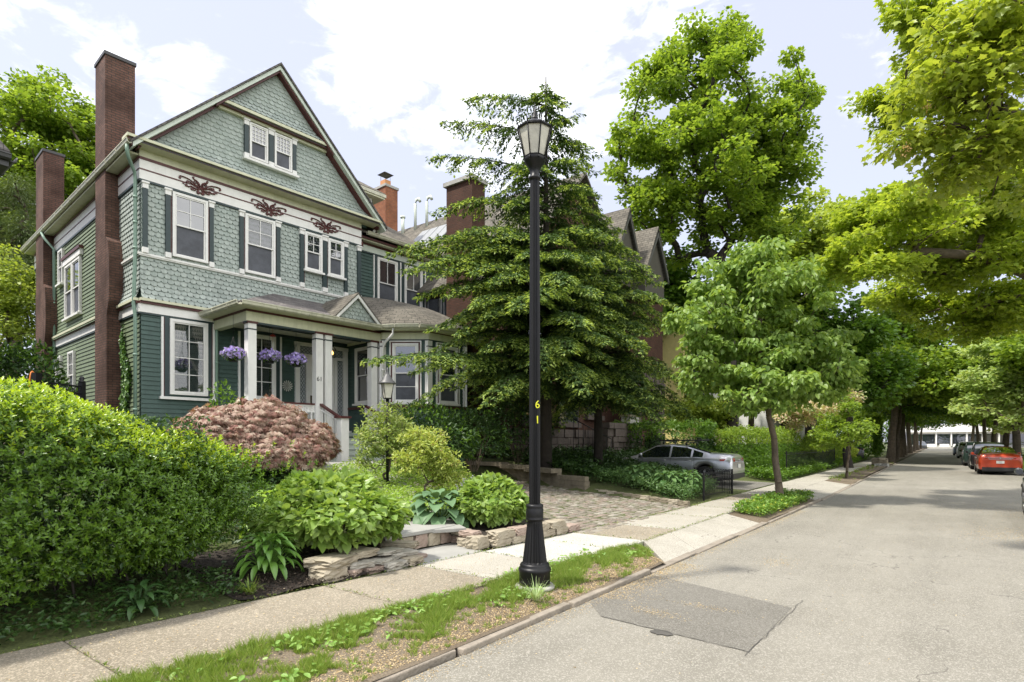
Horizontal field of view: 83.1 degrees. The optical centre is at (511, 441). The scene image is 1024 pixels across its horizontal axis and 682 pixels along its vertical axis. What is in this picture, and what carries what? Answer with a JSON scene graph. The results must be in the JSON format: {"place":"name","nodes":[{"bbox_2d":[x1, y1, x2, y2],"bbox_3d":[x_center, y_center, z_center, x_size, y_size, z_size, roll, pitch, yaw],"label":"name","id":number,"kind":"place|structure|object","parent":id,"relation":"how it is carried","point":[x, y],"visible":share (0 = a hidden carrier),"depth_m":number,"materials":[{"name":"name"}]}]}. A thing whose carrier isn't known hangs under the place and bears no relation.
{"place":"outdoors","nodes":[
{"label":"outdoors","id":0,"kind":"place"},
{"bbox_2d":[325,461,465,532],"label":"flagstone path","id":1,"kind":"structure","parent":0,"point":[457,528],"depth_m":10.42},
{"bbox_2d":[378,367,395,484],"bbox_3d":[-2.847,-0.316,13.200,0.395,2.744,0.395,0,0,37],"label":"garden lantern","id":2,"kind":"object","parent":1,"relation":"on","point":[387,382],"visible":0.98,"depth_m":13.16,"materials":[{"name":"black metal"}]},
{"bbox_2d":[383,521,454,540],"bbox_3d":[-1.646,1.387,9.053,0.760,0.055,1.528,0,0,37],"label":"slate step","id":3,"kind":"object","parent":1,"relation":"on","point":[411,529],"visible":0.37,"depth_m":9.01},
{"bbox_2d":[0,457,870,653],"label":"garden ground","id":4,"kind":"structure","parent":0,"point":[24,640],"depth_m":6.03,"materials":[{"name":"soil"}]},
{"bbox_2d":[0,140,17,176],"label":"grey house","id":5,"kind":"structure","parent":4,"relation":"on","point":[6,162],"depth_m":12.54,"materials":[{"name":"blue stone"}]},
{"bbox_2d":[0,240,35,378],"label":"young tree","id":6,"kind":"object","parent":4,"relation":"on","point":[13,308],"visible":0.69,"depth_m":24.80,"materials":[{"name":"green plant"}]},
{"bbox_2d":[0,169,35,452],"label":"pine tree","id":7,"kind":"object","parent":4,"relation":"on","point":[15,196],"visible":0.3,"depth_m":29.27,"materials":[{"name":"green plant"}]},
{"bbox_2d":[0,338,86,452],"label":"shrub","id":8,"kind":"object","parent":4,"relation":"on","point":[31,360],"visible":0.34,"depth_m":13.97,"materials":[{"name":"green plant"}]},
{"bbox_2d":[0,64,94,248],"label":"maple tree","id":9,"kind":"object","parent":4,"relation":"on","point":[28,104],"visible":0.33,"depth_m":34.16,"materials":[{"name":"green plant"}]},
{"bbox_2d":[31,373,85,470],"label":"iron gate","id":10,"kind":"structure","parent":4,"relation":"on","point":[80,386],"depth_m":12.16,"materials":[{"name":"black metal"}]},
{"bbox_2d":[0,560,256,645],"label":"hedge foot weeds","id":11,"kind":"object","parent":4,"relation":"on","point":[46,622],"visible":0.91,"depth_m":5.49,"materials":[{"name":"green plant"}]},
{"bbox_2d":[104,579,173,621],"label":"hosta","id":12,"kind":"object","parent":4,"relation":"on","point":[139,603],"visible":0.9,"depth_m":5.45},
{"bbox_2d":[0,375,318,612],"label":"clipped hedge","id":13,"kind":"object","parent":4,"relation":"on","point":[188,480],"visible":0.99,"depth_m":5.44,"materials":[{"name":"green plant"}]},
{"bbox_2d":[1,456,345,581],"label":"lawn weeds","id":14,"kind":"object","parent":4,"relation":"on","point":[275,480],"visible":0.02,"depth_m":9.67,"materials":[{"name":"green plant"}]},
{"bbox_2d":[207,378,245,407],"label":"shrub","id":15,"kind":"object","parent":4,"relation":"on","point":[224,396],"visible":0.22,"depth_m":14.41,"materials":[{"name":"green plant"}]},
{"bbox_2d":[20,49,482,474],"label":"shingled house","id":16,"kind":"structure","parent":4,"relation":"on","point":[185,247],"depth_m":18.49,"materials":[{"name":"green"}]},
{"bbox_2d":[61,262,73,321],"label":"window","id":17,"kind":"structure","parent":16,"relation":"in","point":[68,268],"depth_m":21.27,"materials":[{"name":"white paint"}]},
{"bbox_2d":[67,350,75,396],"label":"window","id":18,"kind":"structure","parent":16,"relation":"in","point":[71,356],"depth_m":20.82,"materials":[{"name":"white paint"}]},
{"bbox_2d":[69,256,82,317],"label":"window","id":19,"kind":"structure","parent":16,"relation":"in","point":[77,303],"depth_m":20.47,"materials":[{"name":"white paint"}]},
{"bbox_2d":[118,324,131,414],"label":"ivy","id":20,"kind":"object","parent":16,"relation":"attached to","point":[125,384],"visible":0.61,"depth_m":16.89,"materials":[{"name":"green plant"}]},
{"bbox_2d":[169,318,207,395],"bbox_3d":[-9.623,-2.475,17.212,0.105,2.210,1.050,0,0,41],"label":"window","id":21,"kind":"structure","parent":16,"relation":"in","point":[172,327],"depth_m":17.19,"materials":[{"name":"white paint"}]},
{"bbox_2d":[172,191,207,263],"bbox_3d":[-9.600,-6.355,17.239,0.105,1.890,0.980,0,0,41],"label":"window","id":22,"kind":"structure","parent":16,"relation":"in","point":[189,213],"depth_m":17.22,"materials":[{"name":"white paint"}]},
{"bbox_2d":[219,337,245,361],"bbox_3d":[-7.897,-2.911,16.358,0.708,1.339,0.680,0,0,37],"label":"hanging basket","id":23,"kind":"object","parent":16,"relation":"hanging from","point":[235,357],"visible":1,"depth_m":16.23,"materials":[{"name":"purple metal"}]},
{"bbox_2d":[249,122,267,163],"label":"window","id":24,"kind":"structure","parent":16,"relation":"in","point":[258,135],"depth_m":18.74,"materials":[{"name":"white paint"}]},
{"bbox_2d":[245,213,275,278],"bbox_3d":[-8.220,-6.355,18.848,0.105,1.890,1.000,0,0,41],"label":"window","id":25,"kind":"structure","parent":16,"relation":"in","point":[260,260],"depth_m":18.85,"materials":[{"name":"white paint"}]},
{"bbox_2d":[257,334,277,400],"bbox_3d":[-8.163,-2.385,18.863,0.170,2.170,1.060,0,0,41],"label":"window","id":26,"kind":"structure","parent":16,"relation":"in","point":[273,383],"depth_m":19.12,"materials":[{"name":"white paint"}]},
{"bbox_2d":[257,327,282,363],"bbox_3d":[-7.201,-2.941,17.159,0.704,1.279,0.734,0,0,37],"label":"hanging basket","id":27,"kind":"object","parent":16,"relation":"hanging from","point":[268,359],"visible":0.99,"depth_m":17.03,"materials":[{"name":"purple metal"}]},
{"bbox_2d":[274,132,291,172],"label":"window","id":28,"kind":"structure","parent":16,"relation":"in","point":[282,144],"depth_m":19.37,"materials":[{"name":"white paint"}]},
{"bbox_2d":[303,231,324,275],"bbox_3d":[-6.956,-6.595,20.271,0.170,1.390,0.790,0,0,41],"label":"window","id":29,"kind":"structure","parent":16,"relation":"in","point":[313,242],"depth_m":20.30,"materials":[{"name":"white paint"}]},
{"bbox_2d":[327,238,346,280],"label":"window","id":30,"kind":"structure","parent":16,"relation":"in","point":[335,247],"depth_m":20.97,"materials":[{"name":"white paint"}]},
{"bbox_2d":[352,346,366,405],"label":"window","id":31,"kind":"structure","parent":16,"relation":"in","point":[360,372],"depth_m":20.72,"materials":[{"name":"white paint"}]},
{"bbox_2d":[377,257,397,300],"bbox_3d":[-5.036,-6.350,23.329,0.105,1.960,0.990,0,0,41],"label":"window","id":32,"kind":"structure","parent":16,"relation":"in","point":[387,279],"depth_m":23.31,"materials":[{"name":"white paint"}]},
{"bbox_2d":[391,343,417,404],"bbox_3d":[-3.643,-2.305,19.739,1.010,2.090,0.170,0,0,0],"label":"window","id":33,"kind":"structure","parent":16,"relation":"in","point":[405,390],"depth_m":19.76,"materials":[{"name":"white paint"}]},
{"bbox_2d":[404,265,422,306],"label":"window","id":34,"kind":"structure","parent":16,"relation":"in","point":[413,284],"depth_m":24.31,"materials":[{"name":"white paint"}]},
{"bbox_2d":[438,345,460,405],"bbox_3d":[-2.240,-2.305,20.424,0.170,2.090,1.020,0,0,41],"label":"window","id":35,"kind":"structure","parent":16,"relation":"in","point":[447,397],"depth_m":20.49,"materials":[{"name":"white paint"}]},
{"bbox_2d":[167,394,341,477],"bbox_3d":[-5.363,-0.114,12.449,2.820,1.846,3.525,0,0,37],"label":"laceleaf maple","id":36,"kind":"object","parent":4,"relation":"on","point":[264,423],"visible":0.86,"depth_m":11.77,"materials":[{"name":"pink plant"}]},
{"bbox_2d":[172,513,550,599],"bbox_3d":[-1.506,1.471,8.874,1.870,0.355,6.317,0,0,39],"label":"mulch bed","id":37,"kind":"object","parent":4,"relation":"on","point":[216,558],"visible":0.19,"depth_m":7.00,"materials":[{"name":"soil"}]},
{"bbox_2d":[229,532,303,581],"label":"hosta","id":38,"kind":"object","parent":37,"relation":"on","point":[266,561],"visible":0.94,"depth_m":6.75,"materials":[{"name":"green plant"}]},
{"bbox_2d":[241,465,413,554],"bbox_3d":[-2.480,0.960,7.844,2.145,1.249,2.301,0,0,37],"label":"hydrangea","id":39,"kind":"object","parent":37,"relation":"on","point":[337,503],"visible":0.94,"depth_m":7.31,"materials":[{"name":"green plant"}]},
{"bbox_2d":[308,567,348,584],"bbox_3d":[-2.187,1.588,6.883,0.327,0.171,0.387,0,0,37],"label":"stone","id":40,"kind":"object","parent":37,"relation":"on","point":[321,575],"visible":0.67,"depth_m":6.76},
{"bbox_2d":[303,552,358,570],"bbox_3d":[-2.191,1.458,7.022,0.452,0.126,0.556,0,0,25],"label":"stone","id":41,"kind":"object","parent":40,"relation":"on","point":[330,561],"visible":0.97,"depth_m":6.88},
{"bbox_2d":[409,488,472,527],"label":"hosta","id":42,"kind":"object","parent":37,"relation":"on","point":[422,515],"visible":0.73,"depth_m":9.65,"materials":[{"name":"green plant"}]},
{"bbox_2d":[447,470,528,527],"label":"hydrangea","id":43,"kind":"object","parent":37,"relation":"on","point":[488,503],"visible":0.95,"depth_m":9.77,"materials":[{"name":"green plant"}]},
{"bbox_2d":[347,397,423,483],"bbox_3d":[-2.819,0.076,13.437,1.347,2.186,2.066,0,0,37],"label":"azalea","id":44,"kind":"object","parent":4,"relation":"on","point":[392,429],"visible":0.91,"depth_m":13.09,"materials":[{"name":"green plant"}]},
{"bbox_2d":[328,459,475,516],"bbox_3d":[-2.420,0.974,13.811,3.798,1.017,8.129,0,0,-19],"label":"sunny groundcover","id":45,"kind":"object","parent":4,"relation":"on","point":[400,488],"visible":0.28,"depth_m":13.46,"materials":[{"name":"plant"}]},
{"bbox_2d":[376,397,481,472],"bbox_3d":[-2.151,-0.117,15.573,2.692,2.111,2.966,0,0,-3],"label":"shrub","id":46,"kind":"object","parent":4,"relation":"on","point":[448,420],"visible":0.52,"depth_m":15.36,"materials":[{"name":"green plant"}]},
{"bbox_2d":[390,424,471,490],"bbox_3d":[-1.786,0.509,12.249,1.292,1.749,1.743,0,0,37],"label":"azalea","id":47,"kind":"object","parent":4,"relation":"on","point":[420,454],"visible":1,"depth_m":12.15,"materials":[{"name":"green plant"}]},
{"bbox_2d":[415,543,479,565],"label":"entrance slab","id":48,"kind":"structure","parent":4,"relation":"on","point":[442,552],"depth_m":8.53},
{"bbox_2d":[465,535,489,549],"bbox_3d":[-0.535,1.549,8.868,0.282,0.200,0.303,0,0,37],"label":"border stone","id":49,"kind":"object","parent":48,"relation":"on","point":[477,542],"visible":1,"depth_m":8.78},
{"bbox_2d":[438,406,512,471],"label":"shrub","id":50,"kind":"object","parent":4,"relation":"on","point":[490,431],"visible":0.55,"depth_m":17.00,"materials":[{"name":"green plant"}]},
{"bbox_2d":[488,538,511,547],"bbox_3d":[-0.219,1.585,9.106,0.271,0.133,0.415,0,0,37],"label":"border stone","id":51,"kind":"object","parent":4,"relation":"on","point":[500,543],"visible":0.69,"depth_m":8.96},
{"bbox_2d":[486,528,515,539],"bbox_3d":[-0.179,1.465,9.150,0.267,0.133,0.502,0,0,37],"label":"border stone","id":52,"kind":"object","parent":51,"relation":"on","point":[499,534],"visible":0.98,"depth_m":9.02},
{"bbox_2d":[478,388,555,462],"bbox_3d":[0.254,-0.605,20.493,2.613,2.772,3.138,0,0,37],"label":"shrub","id":53,"kind":"object","parent":4,"relation":"on","point":[500,413],"visible":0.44,"depth_m":19.91,"materials":[{"name":"green plant"}]},
{"bbox_2d":[360,76,684,467],"bbox_3d":[0.055,-5.524,18.426,9.953,13.256,7.731,0,0,-19],"label":"hemlock tree","id":54,"kind":"object","parent":4,"relation":"on","point":[504,261],"visible":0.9,"depth_m":17.72,"materials":[{"name":"green plant"}]},
{"bbox_2d":[465,461,589,489],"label":"retaining wall","id":55,"kind":"structure","parent":4,"relation":"on","point":[554,477],"depth_m":18.39,"materials":[{"name":"stone"}]},
{"bbox_2d":[398,172,668,457],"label":"brick house","id":56,"kind":"structure","parent":4,"relation":"on","point":[646,245],"depth_m":26.93,"materials":[{"name":"brown"}]},
{"bbox_2d":[477,444,687,482],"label":"ivy bank","id":57,"kind":"structure","parent":4,"relation":"on","point":[582,461],"depth_m":20.86,"materials":[{"name":"green plant"}]},
{"bbox_2d":[481,212,701,472],"bbox_3d":[2.541,-3.473,20.653,7.351,9.300,8.323,0,0,37],"label":"hemlock tree","id":58,"kind":"object","parent":4,"relation":"on","point":[633,366],"visible":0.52,"depth_m":19.74,"materials":[{"name":"green plant"}]},
{"bbox_2d":[593,463,715,500],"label":"bed groundcover","id":59,"kind":"object","parent":4,"relation":"on","point":[671,486],"visible":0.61,"depth_m":16.57,"materials":[{"name":"green plant"}]},
{"bbox_2d":[610,418,717,467],"bbox_3d":[6.876,0.389,27.003,5.169,2.975,2.073,0,0,37],"label":"trimmed hedge","id":60,"kind":"object","parent":4,"relation":"on","point":[708,426],"visible":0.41,"depth_m":26.11,"materials":[{"name":"green plant"}]},
{"bbox_2d":[663,242,720,341],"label":"yard tree","id":61,"kind":"object","parent":4,"relation":"on","point":[674,294],"visible":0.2,"depth_m":36.59,"materials":[{"name":"green plant"}]},
{"bbox_2d":[663,332,738,444],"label":"yellow house","id":62,"kind":"structure","parent":4,"relation":"on","point":[671,342],"depth_m":37.26,"materials":[{"name":"paint"}]},
{"bbox_2d":[664,379,740,445],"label":"yard tree","id":63,"kind":"object","parent":4,"relation":"on","point":[717,414],"visible":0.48,"depth_m":32.41,"materials":[{"name":"green plant"}]},
{"bbox_2d":[694,467,732,500],"bbox_3d":[6.202,1.302,17.510,1.091,0.870,3.424,0,0,14],"label":"hoop fence","id":64,"kind":"object","parent":4,"relation":"on","point":[719,484],"visible":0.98,"depth_m":17.06,"materials":[{"name":"black metal"}]},
{"bbox_2d":[600,5,827,452],"bbox_3d":[10.984,-11.348,32.816,12.130,25.089,10.492,0,0,-33],"label":"maple tree","id":65,"kind":"object","parent":4,"relation":"on","point":[758,156],"visible":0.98,"depth_m":31.52,"materials":[{"name":"green plant"}]},
{"bbox_2d":[610,443,868,478],"bbox_3d":[18.032,0.872,39.551,8.114,1.660,35.364,0,0,37],"label":"yard cover","id":66,"kind":"object","parent":4,"relation":"on","point":[838,461],"visible":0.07,"depth_m":33.86,"materials":[{"name":"green plant"}]},
{"bbox_2d":[704,424,801,477],"bbox_3d":[11.848,0.512,28.046,3.052,2.657,7.174,0,0,37],"label":"trimmed hedge","id":67,"kind":"object","parent":4,"relation":"on","point":[757,432],"visible":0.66,"depth_m":25.80,"materials":[{"name":"green plant"}]},
{"bbox_2d":[739,411,804,447],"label":"white porch house","id":68,"kind":"structure","parent":4,"relation":"on","point":[760,420],"depth_m":53.49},
{"bbox_2d":[747,460,826,479],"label":"fence ivy","id":69,"kind":"object","parent":4,"relation":"on","point":[798,471],"visible":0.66,"depth_m":25.51,"materials":[{"name":"green plant"}]},
{"bbox_2d":[717,252,859,454],"bbox_3d":[17.733,-5.666,37.761,8.786,14.124,9.363,0,0,37],"label":"yard tree","id":70,"kind":"object","parent":4,"relation":"on","point":[797,295],"visible":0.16,"depth_m":36.28,"materials":[{"name":"green plant"}]},
{"bbox_2d":[786,448,834,477],"bbox_3d":[16.092,1.076,30.713,0.040,1.300,13.540,0,0,37],"label":"iron fence","id":71,"kind":"object","parent":4,"relation":"on","point":[812,456],"visible":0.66,"depth_m":29.79,"materials":[{"name":"black metal"}]},
{"bbox_2d":[794,432,843,459],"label":"shrub","id":72,"kind":"object","parent":4,"relation":"on","point":[806,443],"visible":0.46,"depth_m":37.78,"materials":[{"name":"green plant"}]},
{"bbox_2d":[772,388,866,459],"bbox_3d":[15.107,-0.755,28.848,4.473,4.641,3.993,0,0,37],"label":"dogwood tree","id":73,"kind":"object","parent":4,"relation":"on","point":[796,420],"visible":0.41,"depth_m":28.48,"materials":[{"name":"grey plant"}]},
{"bbox_2d":[755,185,896,450],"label":"yard tree","id":74,"kind":"object","parent":4,"relation":"on","point":[813,243],"visible":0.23,"depth_m":42.43,"materials":[{"name":"green plant"}]},
{"bbox_2d":[794,291,921,467],"bbox_3d":[21.151,-3.797,36.102,7.321,11.211,7.746,0,0,37],"label":"yard tree","id":75,"kind":"object","parent":4,"relation":"on","point":[890,371],"visible":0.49,"depth_m":34.78,"materials":[{"name":"green plant"}]},
{"bbox_2d":[0,456,885,681],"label":"pavement","id":76,"kind":"structure","parent":0,"point":[34,665],"depth_m":5.67,"materials":[{"name":"concrete"}]},
{"bbox_2d":[3,490,747,680],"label":"joint weeds","id":77,"kind":"object","parent":76,"relation":"on","point":[105,629],"visible":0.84,"depth_m":6.53,"materials":[{"name":"plant"}]},
{"bbox_2d":[155,476,865,681],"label":"verge","id":78,"kind":"structure","parent":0,"point":[758,518],"depth_m":5.06,"materials":[{"name":"soil"}]},
{"bbox_2d":[66,541,653,681],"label":"verge grass","id":79,"kind":"structure","parent":78,"relation":"on","point":[438,614],"depth_m":4.98,"materials":[{"name":"plant"}]},
{"bbox_2d":[155,548,653,681],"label":"verge weeds","id":80,"kind":"object","parent":78,"relation":"on","point":[289,675],"visible":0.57,"depth_m":5.01,"materials":[{"name":"green plant"}]},
{"bbox_2d":[515,104,554,591],"bbox_3d":[0.262,-1.113,6.657,0.464,5.586,0.464,0,0,37],"label":"street lamp","id":81,"kind":"object","parent":78,"relation":"on","point":[534,132],"visible":0.97,"depth_m":6.60,"materials":[{"name":"black metal"}]},
{"bbox_2d":[732,487,814,515],"bbox_3d":[6.963,1.525,15.188,1.062,0.386,5.753,0,0,37],"label":"tree pit cover","id":82,"kind":"object","parent":78,"relation":"on","point":[763,503],"visible":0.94,"depth_m":14.33,"materials":[{"name":"green plant"}]},
{"bbox_2d":[0,0,1023,441],"label":"sky","id":83,"kind":"structure","parent":0,"point":[380,77],"materials":[{"name":"white"}]},
{"bbox_2d":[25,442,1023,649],"bbox_3d":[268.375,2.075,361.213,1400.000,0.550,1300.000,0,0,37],"label":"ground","id":84,"kind":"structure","parent":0,"point":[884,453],"depth_m":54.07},
{"bbox_2d":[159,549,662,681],"bbox_3d":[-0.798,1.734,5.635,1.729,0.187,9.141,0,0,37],"label":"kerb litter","id":85,"kind":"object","parent":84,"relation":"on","point":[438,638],"visible":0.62,"depth_m":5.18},
{"bbox_2d":[373,449,924,681],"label":"kerb","id":86,"kind":"structure","parent":84,"relation":"on","point":[431,663],"depth_m":5.92,"materials":[{"name":"concrete"}]},
{"bbox_2d":[660,234,869,500],"bbox_3d":[7.006,-1.986,16.329,5.170,7.578,4.895,0,0,37],"label":"street tree","id":87,"kind":"object","parent":84,"relation":"on","point":[788,370],"visible":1,"depth_m":15.76,"materials":[{"name":"green plant"}]},
{"bbox_2d":[807,392,879,477],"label":"street tree","id":88,"kind":"object","parent":84,"relation":"on","point":[825,434],"visible":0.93,"depth_m":26.05,"materials":[{"name":"green plant"}]},
{"bbox_2d":[817,411,884,456],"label":"tall hedge","id":89,"kind":"object","parent":84,"relation":"on","point":[876,447],"visible":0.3,"depth_m":65.19,"materials":[{"name":"green plant"}]},
{"bbox_2d":[861,328,955,459],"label":"street tree","id":90,"kind":"object","parent":84,"relation":"on","point":[925,409],"visible":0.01,"depth_m":51.77,"materials":[{"name":"green plant"}]},
{"bbox_2d":[862,398,954,456],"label":"street tree","id":91,"kind":"object","parent":84,"relation":"on","point":[902,438],"visible":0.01,"depth_m":60.41,"materials":[{"name":"brown plant"}]},
{"bbox_2d":[861,296,986,462],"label":"street tree","id":92,"kind":"object","parent":84,"relation":"on","point":[928,387],"visible":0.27,"depth_m":43.06,"materials":[{"name":"green plant"}]},
{"bbox_2d":[910,415,953,451],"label":"street tree","id":93,"kind":"object","parent":84,"relation":"on","point":[917,421],"visible":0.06,"depth_m":92.52,"materials":[{"name":"green plant"}]},
{"bbox_2d":[905,424,1023,446],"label":"long building","id":94,"kind":"structure","parent":84,"relation":"on","point":[951,436],"depth_m":179.39,"materials":[{"name":"paint"}]},
{"bbox_2d":[916,330,1023,456],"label":"street tree","id":95,"kind":"object","parent":84,"relation":"on","point":[1016,441],"visible":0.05,"depth_m":42.81,"materials":[{"name":"green plant"}]},
{"bbox_2d":[927,413,1022,441],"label":"street tree","id":96,"kind":"object","parent":84,"relation":"on","point":[960,418],"visible":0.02,"depth_m":79.28,"materials":[{"name":"green plant"}]},
{"bbox_2d":[944,337,1023,434],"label":"dogwood tree","id":97,"kind":"object","parent":84,"relation":"on","point":[990,384],"visible":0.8,"depth_m":29.49,"materials":[{"name":"green plant"}]},
{"bbox_2d":[984,334,1023,401],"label":"street tree","id":98,"kind":"object","parent":84,"relation":"on","point":[1014,354],"visible":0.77,"depth_m":27.57,"materials":[{"name":"green plant"}]},
{"bbox_2d":[406,475,690,533],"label":"cobbled driveway","id":99,"kind":"structure","parent":0,"point":[559,499],"depth_m":13.87,"materials":[{"name":"stone"}]},
{"bbox_2d":[644,514,757,561],"bbox_3d":[3.581,1.752,10.701,0.866,0.203,5.532,0,0,37],"label":"driveway crossing","id":100,"kind":"object","parent":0,"point":[672,545],"visible":0.67,"depth_m":10.29,"materials":[{"name":"concrete"}]},
{"bbox_2d":[401,447,1023,681],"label":"road","id":101,"kind":"structure","parent":0,"point":[949,628],"depth_m":6.27,"materials":[{"name":"asphalt"}]},
{"bbox_2d":[590,575,790,650],"bbox_3d":[1.891,1.746,6.176,1.810,0.001,2.130,0,0,37],"label":"road patch","id":102,"kind":"object","parent":101,"relation":"on","point":[756,621],"visible":1,"depth_m":5.92,"materials":[{"name":"asphalt"}]},
{"bbox_2d":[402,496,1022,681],"bbox_3d":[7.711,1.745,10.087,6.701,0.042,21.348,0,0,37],"label":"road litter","id":103,"kind":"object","parent":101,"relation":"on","point":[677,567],"visible":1,"depth_m":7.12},
{"bbox_2d":[965,442,1004,468],"bbox_3d":[30.269,0.889,36.800,2.190,1.722,4.662,0,0,37],"label":"parked car","id":104,"kind":"object","parent":101,"relation":"on","point":[976,447],"visible":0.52,"depth_m":35.43,"materials":[{"name":"black paint"}]},
{"bbox_2d":[971,446,1022,474],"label":"parked car","id":105,"kind":"object","parent":101,"relation":"on","point":[997,459],"visible":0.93,"depth_m":30.06,"materials":[{"name":"orange paint"}]},
{"bbox_2d":[713,480,774,489],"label":"asphalt driveway","id":106,"kind":"structure","parent":0,"point":[745,485],"depth_m":21.69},
{"bbox_2d":[626,437,744,479],"bbox_3d":[6.464,0.711,22.854,4.892,1.737,2.190,0,0,37],"label":"parked car","id":107,"kind":"object","parent":106,"relation":"on","point":[687,456],"visible":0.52,"depth_m":21.72,"materials":[{"name":"silver metal"}]},
{"bbox_2d":[793,481,848,499],"bbox_3d":[11.025,1.752,20.587,1.017,0.203,8.183,0,0,37],"label":"driveway crossing","id":108,"kind":"object","parent":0,"point":[822,489],"visible":0.56,"depth_m":20.72,"materials":[{"name":"concrete"}]},
{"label":"far pavement","id":109,"kind":"structure","parent":0,"visible":0},
{"bbox_2d":[814,0,1023,347],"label":"maple tree","id":110,"kind":"object","parent":109,"relation":"on","point":[946,261],"visible":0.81,"depth_m":15.13,"materials":[{"name":"green plant"}]},
{"bbox_2d":[856,0,1023,221],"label":"maple tree","id":111,"kind":"object","parent":109,"relation":"on","point":[981,51],"visible":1,"depth_m":7.65,"materials":[{"name":"green plant"}]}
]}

